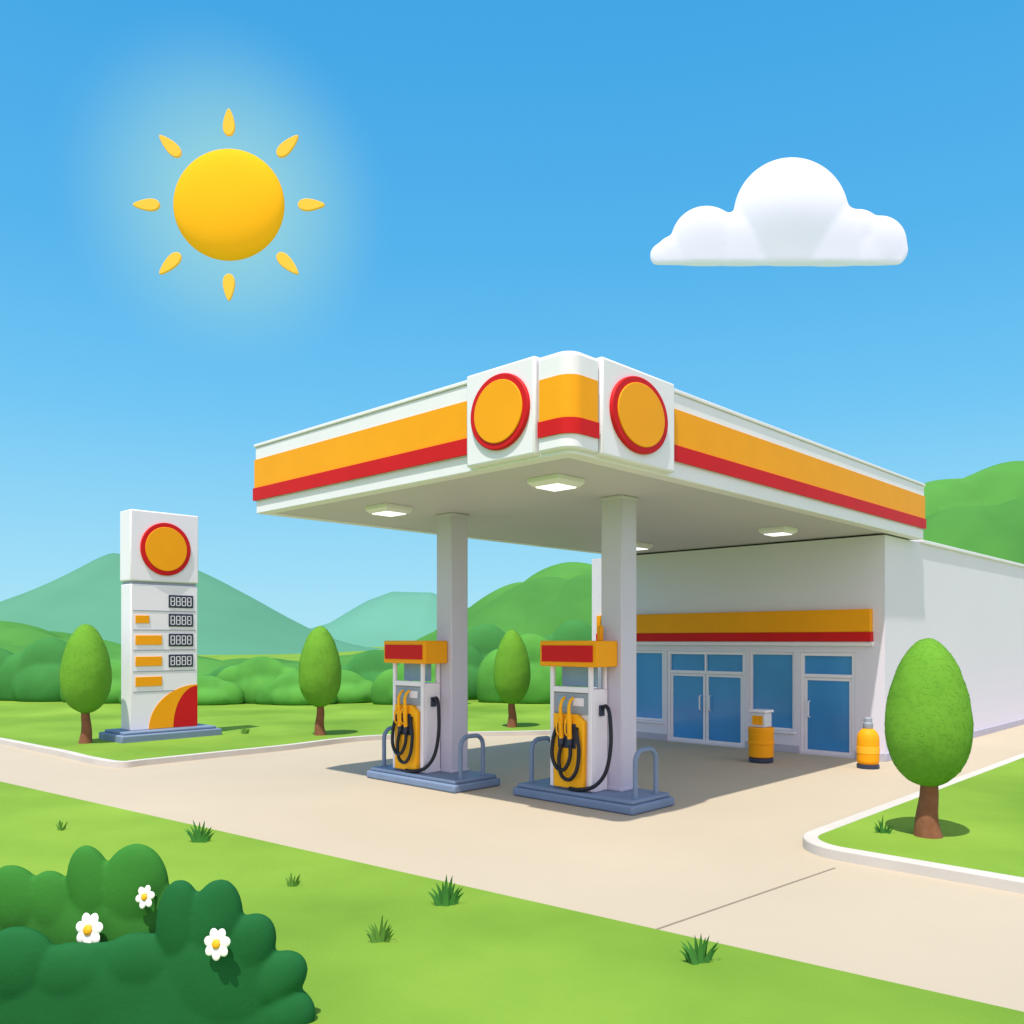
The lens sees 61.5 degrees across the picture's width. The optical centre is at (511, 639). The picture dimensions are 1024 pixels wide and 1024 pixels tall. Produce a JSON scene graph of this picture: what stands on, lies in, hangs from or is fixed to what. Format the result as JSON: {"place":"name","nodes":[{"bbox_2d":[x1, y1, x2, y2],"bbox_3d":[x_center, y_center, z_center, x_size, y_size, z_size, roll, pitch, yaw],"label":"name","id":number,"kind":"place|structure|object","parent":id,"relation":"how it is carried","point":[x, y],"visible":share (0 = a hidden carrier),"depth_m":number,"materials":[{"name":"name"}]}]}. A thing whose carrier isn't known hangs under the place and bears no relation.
{"place":"outdoors","nodes":[
{"label":"outdoors","id":0,"kind":"place"},
{"bbox_2d":[118,689,120,703],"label":"shrub","id":1,"kind":"object","parent":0,"point":[119,696],"visible":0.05,"depth_m":30.71,"materials":[{"name":"green plant"}]},
{"bbox_2d":[0,621,359,676],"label":"hill","id":2,"kind":"structure","parent":0,"point":[15,637],"depth_m":49.08,"materials":[{"name":"green plant"}]},
{"bbox_2d":[0,553,383,654],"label":"mountain","id":3,"kind":"structure","parent":0,"point":[231,620],"depth_m":162.32,"materials":[{"name":"green"}]},
{"bbox_2d":[133,109,324,300],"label":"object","id":4,"kind":"object","parent":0,"point":[228,204],"visible":1,"depth_m":889.49,"materials":[{"name":"yellow"}]},
{"bbox_2d":[0,649,549,760],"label":"back lawn","id":5,"kind":"structure","parent":0,"point":[54,724],"depth_m":23.72,"materials":[{"name":"green plant"}]},
{"bbox_2d":[0,648,13,666],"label":"shrub","id":6,"kind":"object","parent":5,"relation":"on","point":[5,654],"visible":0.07,"depth_m":33.66,"materials":[{"name":"green plant"}]},
{"bbox_2d":[0,638,66,701],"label":"shrub","id":7,"kind":"object","parent":5,"relation":"on","point":[30,673],"visible":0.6,"depth_m":32.30,"materials":[{"name":"green plant"}]},
{"bbox_2d":[59,624,111,743],"bbox_3d":[-9.512,0.981,19.226,1.056,2.678,1.050,0,0,0],"label":"egg shaped tree","id":8,"kind":"object","parent":5,"relation":"on","point":[85,676],"visible":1,"depth_m":18.90,"materials":[{"name":"green plant"}]},
{"bbox_2d":[60,662,120,703],"bbox_3d":[-15.015,1.559,31.847,3.440,1.509,1.708,0,0,0],"label":"shrub","id":9,"kind":"object","parent":5,"relation":"on","point":[112,697],"visible":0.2,"depth_m":31.33,"materials":[{"name":"green plant"}]},
{"bbox_2d":[99,509,221,742],"bbox_3d":[-8.327,-0.325,20.459,1.320,5.350,2.400,0,0,44],"label":"price sign","id":10,"kind":"object","parent":5,"relation":"on","point":[159,565],"visible":1,"depth_m":20.12,"materials":[{"name":"white paint"}]},
{"bbox_2d":[204,666,228,676],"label":"shrub","id":11,"kind":"object","parent":5,"relation":"on","point":[216,672],"visible":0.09,"depth_m":33.76,"materials":[{"name":"green plant"}]},
{"bbox_2d":[197,676,243,704],"bbox_3d":[-11.009,1.800,30.878,2.772,1.038,1.370,0,0,0],"label":"shrub","id":12,"kind":"object","parent":5,"relation":"on","point":[212,690],"visible":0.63,"depth_m":30.57,"materials":[{"name":"green plant"}]},
{"bbox_2d":[240,726,249,733],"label":"grass tuft","id":13,"kind":"object","parent":5,"relation":"on","point":[245,731],"visible":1,"depth_m":21.07,"materials":[{"name":"green plant"}]},
{"bbox_2d":[216,657,298,703],"bbox_3d":[-9.292,1.464,31.837,3.646,1.696,1.804,0,0,0],"label":"shrub","id":14,"kind":"object","parent":5,"relation":"on","point":[250,676],"visible":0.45,"depth_m":31.47,"materials":[{"name":"green plant"}]},
{"bbox_2d":[254,672,336,704],"bbox_3d":[-7.777,1.727,30.869,2.957,1.179,1.464,0,0,0],"label":"shrub","id":15,"kind":"object","parent":5,"relation":"on","point":[283,689],"visible":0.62,"depth_m":30.50,"materials":[{"name":"green plant"}]},
{"bbox_2d":[298,626,340,735],"bbox_3d":[-4.650,0.989,20.844,1.024,2.662,1.027,0,0,0],"label":"egg shaped tree","id":16,"kind":"object","parent":5,"relation":"on","point":[319,670],"visible":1,"depth_m":20.51,"materials":[{"name":"green plant"}]},
{"bbox_2d":[335,670,372,702],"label":"shrub","id":17,"kind":"object","parent":5,"relation":"on","point":[355,687],"visible":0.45,"depth_m":31.40,"materials":[{"name":"green plant"}]},
{"bbox_2d":[341,650,400,681],"bbox_3d":[-5.213,1.342,32.824,3.954,1.937,1.960,0,0,0],"label":"shrub","id":18,"kind":"object","parent":5,"relation":"on","point":[370,665],"visible":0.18,"depth_m":32.43,"materials":[{"name":"green plant"}]},
{"bbox_2d":[371,663,468,704],"bbox_3d":[-3.312,1.473,30.843,3.526,1.678,1.747,0,0,0],"label":"shrub","id":19,"kind":"object","parent":5,"relation":"on","point":[382,689],"visible":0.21,"depth_m":30.55,"materials":[{"name":"green plant"}]},
{"bbox_2d":[468,644,483,699],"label":"shrub","id":20,"kind":"object","parent":5,"relation":"on","point":[475,658],"visible":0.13,"depth_m":33.35,"materials":[{"name":"green plant"}]},
{"bbox_2d":[468,624,505,657],"bbox_3d":[-1.087,0.819,35.816,4.103,2.974,2.036,0,0,0],"label":"shrub","id":21,"kind":"object","parent":5,"relation":"on","point":[484,640],"visible":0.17,"depth_m":35.47,"materials":[{"name":"green plant"}]},
{"bbox_2d":[494,630,530,727],"bbox_3d":[0.002,1.026,22.760,0.984,2.587,0.983,0,0,0],"label":"egg shaped tree","id":22,"kind":"object","parent":5,"relation":"on","point":[512,675],"visible":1,"depth_m":22.43,"materials":[{"name":"green plant"}]},
{"bbox_2d":[476,634,561,703],"bbox_3d":[0.669,1.037,31.820,4.028,2.542,1.999,0,0,0],"label":"shrub","id":23,"kind":"object","parent":5,"relation":"on","point":[538,691],"visible":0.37,"depth_m":31.38,"materials":[{"name":"green plant"}]},
{"bbox_2d":[544,620,591,640],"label":"shrub","id":24,"kind":"object","parent":5,"relation":"on","point":[574,630],"visible":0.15,"depth_m":33.59,"materials":[{"name":"green plant"}]},
{"bbox_2d":[559,676,582,686],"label":"shrub","id":25,"kind":"object","parent":5,"relation":"on","point":[560,682],"visible":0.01,"depth_m":30.77,"materials":[{"name":"green plant"}]},
{"bbox_2d":[310,592,436,646],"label":"mountain","id":26,"kind":"structure","parent":0,"point":[392,616],"depth_m":329.48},
{"bbox_2d":[0,724,1023,1011],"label":"forecourt","id":27,"kind":"structure","parent":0,"point":[732,824],"depth_m":10.46,"materials":[{"name":"concrete"}]},
{"bbox_2d":[0,730,549,767],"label":"kerb","id":28,"kind":"structure","parent":27,"relation":"on","point":[84,758],"depth_m":18.17,"materials":[{"name":"concrete"}]},
{"bbox_2d":[367,764,499,792],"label":"pump island","id":29,"kind":"structure","parent":27,"relation":"on","point":[451,782],"depth_m":14.04,"materials":[{"name":"concrete"}]},
{"bbox_2d":[381,726,391,766],"bbox_3d":[-2.066,1.862,15.255,0.120,0.695,0.620,0,0,44],"label":"hoop guard rail","id":30,"kind":"object","parent":29,"relation":"on","point":[386,730],"visible":0.42,"depth_m":15.05,"materials":[{"name":"grey metal"}]},
{"bbox_2d":[384,641,446,773],"bbox_3d":[-1.635,1.110,14.477,1.198,2.200,0.601,0,0,44],"label":"fuel pump","id":31,"kind":"object","parent":29,"relation":"on","point":[415,735],"visible":1,"depth_m":14.32,"materials":[{"name":"white paint"}]},
{"bbox_2d":[457,733,486,778],"bbox_3d":[-0.649,1.862,13.902,0.120,0.695,0.620,0,0,44],"label":"hoop guard rail","id":32,"kind":"object","parent":29,"relation":"on","point":[460,751],"visible":1,"depth_m":13.79,"materials":[{"name":"grey metal"}]},
{"bbox_2d":[253,351,925,791],"bbox_3d":[2.163,-0.565,16.042,6.980,5.550,11.680,0,0,44],"label":"station canopy","id":33,"kind":"object","parent":29,"relation":"on","point":[659,465],"visible":0.96,"depth_m":12.64,"materials":[{"name":"white metal"}]},
{"bbox_2d":[365,503,412,516],"bbox_3d":[-1.955,-2.057,13.683,0.540,0.124,0.540,0,0,44],"label":"canopy light","id":34,"kind":"object","parent":33,"relation":"attached to","point":[388,509],"visible":1,"depth_m":13.54,"materials":[{"name":"white paint"}]},
{"bbox_2d":[527,473,584,491],"bbox_3d":[0.578,-2.057,11.315,0.540,0.124,0.540,0,0,44],"label":"canopy light","id":35,"kind":"object","parent":33,"relation":"attached to","point":[556,482],"visible":1,"depth_m":11.17,"materials":[{"name":"white paint"}]},
{"bbox_2d":[636,542,652,550],"bbox_3d":[2.733,-2.057,18.979,0.540,0.124,0.540,0,0,44],"label":"canopy light","id":36,"kind":"object","parent":33,"relation":"attached to","point":[642,546],"visible":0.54,"depth_m":18.78,"materials":[{"name":"white paint"}]},
{"bbox_2d":[758,526,797,536],"bbox_3d":[5.049,-2.057,16.343,0.540,0.124,0.540,0,0,44],"label":"canopy light","id":37,"kind":"object","parent":33,"relation":"attached to","point":[778,531],"visible":1,"depth_m":16.19,"materials":[{"name":"white paint"}]},
{"bbox_2d":[513,778,673,815],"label":"pump island","id":38,"kind":"structure","parent":27,"relation":"on","point":[623,802],"depth_m":12.35,"materials":[{"name":"blue concrete"}]},
{"bbox_2d":[528,736,549,782],"bbox_3d":[0.478,1.862,13.555,0.120,0.695,0.620,0,0,44],"label":"hoop guard rail","id":39,"kind":"object","parent":38,"relation":"on","point":[531,756],"visible":0.66,"depth_m":13.35,"materials":[{"name":"grey metal"}]},
{"bbox_2d":[540,626,616,791],"bbox_3d":[0.981,1.000,12.708,1.198,2.420,0.601,0,0,44],"label":"fuel pump","id":40,"kind":"object","parent":38,"relation":"on","point":[580,760],"visible":1,"depth_m":12.57,"materials":[{"name":"white paint"}]},
{"bbox_2d":[631,746,659,798],"bbox_3d":[1.895,1.862,12.202,0.120,0.695,0.620,0,0,44],"label":"hoop guard rail","id":41,"kind":"object","parent":38,"relation":"on","point":[639,751],"visible":1,"depth_m":12.13,"materials":[{"name":"grey metal"}]},
{"bbox_2d":[656,868,833,928],"bbox_3d":[2.292,2.396,8.094,2.944,0.001,0.022,0,0,-41],"label":"pavement joint","id":42,"kind":"object","parent":27,"relation":"on","point":[742,899],"visible":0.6,"depth_m":7.95,"materials":[{"name":"grey concrete"}]},
{"bbox_2d":[748,709,774,763],"bbox_3d":[4.898,1.885,16.938,0.512,1.030,0.512,0,0,44],"label":"litter bin","id":43,"kind":"object","parent":27,"relation":"on","point":[761,742],"visible":1,"depth_m":16.76,"materials":[{"name":"plastic"}]},
{"bbox_2d":[592,535,1023,761],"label":"shop building","id":44,"kind":"structure","parent":27,"relation":"on","point":[810,643],"depth_m":19.12,"materials":[{"name":"white paint"}]},
{"bbox_2d":[636,651,663,723],"bbox_3d":[3.040,1.130,21.178,1.719,1.736,0.170,0,0,44],"label":"window","id":45,"kind":"structure","parent":44,"relation":"in","point":[649,664],"depth_m":20.94,"materials":[{"name":"blue glass"}]},
{"bbox_2d":[668,651,744,746],"bbox_3d":[4.459,1.315,19.832,2.037,2.106,0.157,0,0,44],"label":"double door","id":46,"kind":"structure","parent":44,"relation":"in","point":[706,705],"depth_m":19.82,"materials":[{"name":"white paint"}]},
{"bbox_2d":[746,652,795,733],"bbox_3d":[5.641,1.130,18.695,1.124,1.736,0.170,0,0,44],"label":"window","id":47,"kind":"structure","parent":44,"relation":"in","point":[771,673],"depth_m":18.69,"materials":[{"name":"blue glass"}]},
{"bbox_2d":[801,652,854,756],"bbox_3d":[6.543,1.315,17.843,1.161,2.106,0.157,0,0,44],"label":"door","id":48,"kind":"structure","parent":44,"relation":"in","point":[828,701],"depth_m":17.86,"materials":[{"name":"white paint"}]},
{"bbox_2d":[856,717,879,769],"bbox_3d":[6.675,1.925,16.144,0.412,0.950,0.412,0,0,44],"label":"gas cylinder","id":49,"kind":"object","parent":27,"relation":"on","point":[868,749],"visible":1,"depth_m":15.99,"materials":[{"name":"metal"}]},
{"bbox_2d":[803,753,1023,893],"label":"kerb","id":50,"kind":"structure","parent":27,"relation":"on","point":[813,843],"depth_m":9.08,"materials":[{"name":"concrete"}]},
{"bbox_2d":[0,782,1023,1023],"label":"front lawn","id":51,"kind":"structure","parent":0,"point":[475,956],"depth_m":6.45,"materials":[{"name":"green plant"}]},
{"bbox_2d":[56,820,66,830],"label":"grass tuft","id":52,"kind":"object","parent":51,"relation":"on","point":[59,828],"visible":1,"depth_m":10.66,"materials":[{"name":"green plant"}]},
{"bbox_2d":[0,844,315,1023],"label":"flowering bush","id":53,"kind":"object","parent":51,"relation":"on","point":[129,934],"visible":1,"depth_m":5.26,"materials":[{"name":"green plant"}]},
{"bbox_2d":[184,821,214,842],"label":"grass tuft","id":54,"kind":"object","parent":51,"relation":"on","point":[199,835],"visible":1,"depth_m":10.01,"materials":[{"name":"green plant"}]},
{"bbox_2d":[285,873,300,886],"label":"grass tuft","id":55,"kind":"object","parent":51,"relation":"on","point":[292,883],"visible":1,"depth_m":8.22,"materials":[{"name":"green plant"}]},
{"bbox_2d":[365,915,393,942],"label":"grass tuft","id":56,"kind":"object","parent":51,"relation":"on","point":[380,935],"visible":1,"depth_m":6.71,"materials":[{"name":"green plant"}]},
{"bbox_2d":[428,874,462,906],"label":"grass tuft","id":57,"kind":"object","parent":51,"relation":"on","point":[446,896],"visible":1,"depth_m":7.64,"materials":[{"name":"green plant"}]},
{"bbox_2d":[679,936,718,964],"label":"grass tuft","id":58,"kind":"object","parent":51,"relation":"on","point":[696,955],"visible":1,"depth_m":6.27,"materials":[{"name":"green plant"}]},
{"bbox_2d":[0,0,1023,627],"label":"sky","id":59,"kind":"structure","parent":0,"point":[497,182],"materials":[{"name":"blue"}]},
{"bbox_2d":[415,461,1023,640],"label":"hill","id":60,"kind":"structure","parent":0,"point":[981,512],"depth_m":52.56,"materials":[{"name":"green plant"}]},
{"bbox_2d":[650,157,907,266],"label":"cloud","id":61,"kind":"structure","parent":0,"point":[792,211],"depth_m":890.52,"materials":[{"name":"white"}]},
{"bbox_2d":[818,758,1023,876],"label":"verge","id":62,"kind":"structure","parent":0,"point":[981,819],"depth_m":10.40,"materials":[{"name":"green plant"}]},
{"bbox_2d":[873,816,893,833],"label":"grass tuft","id":63,"kind":"object","parent":62,"relation":"on","point":[882,830],"visible":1,"depth_m":10.20,"materials":[{"name":"green plant"}]},
{"bbox_2d":[884,638,973,838],"bbox_3d":[4.862,1.143,10.059,0.938,2.335,0.944,0,0,0],"label":"egg shaped tree","id":64,"kind":"object","parent":62,"relation":"on","point":[929,725],"visible":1,"depth_m":9.76,"materials":[{"name":"green plant"}]}
]}

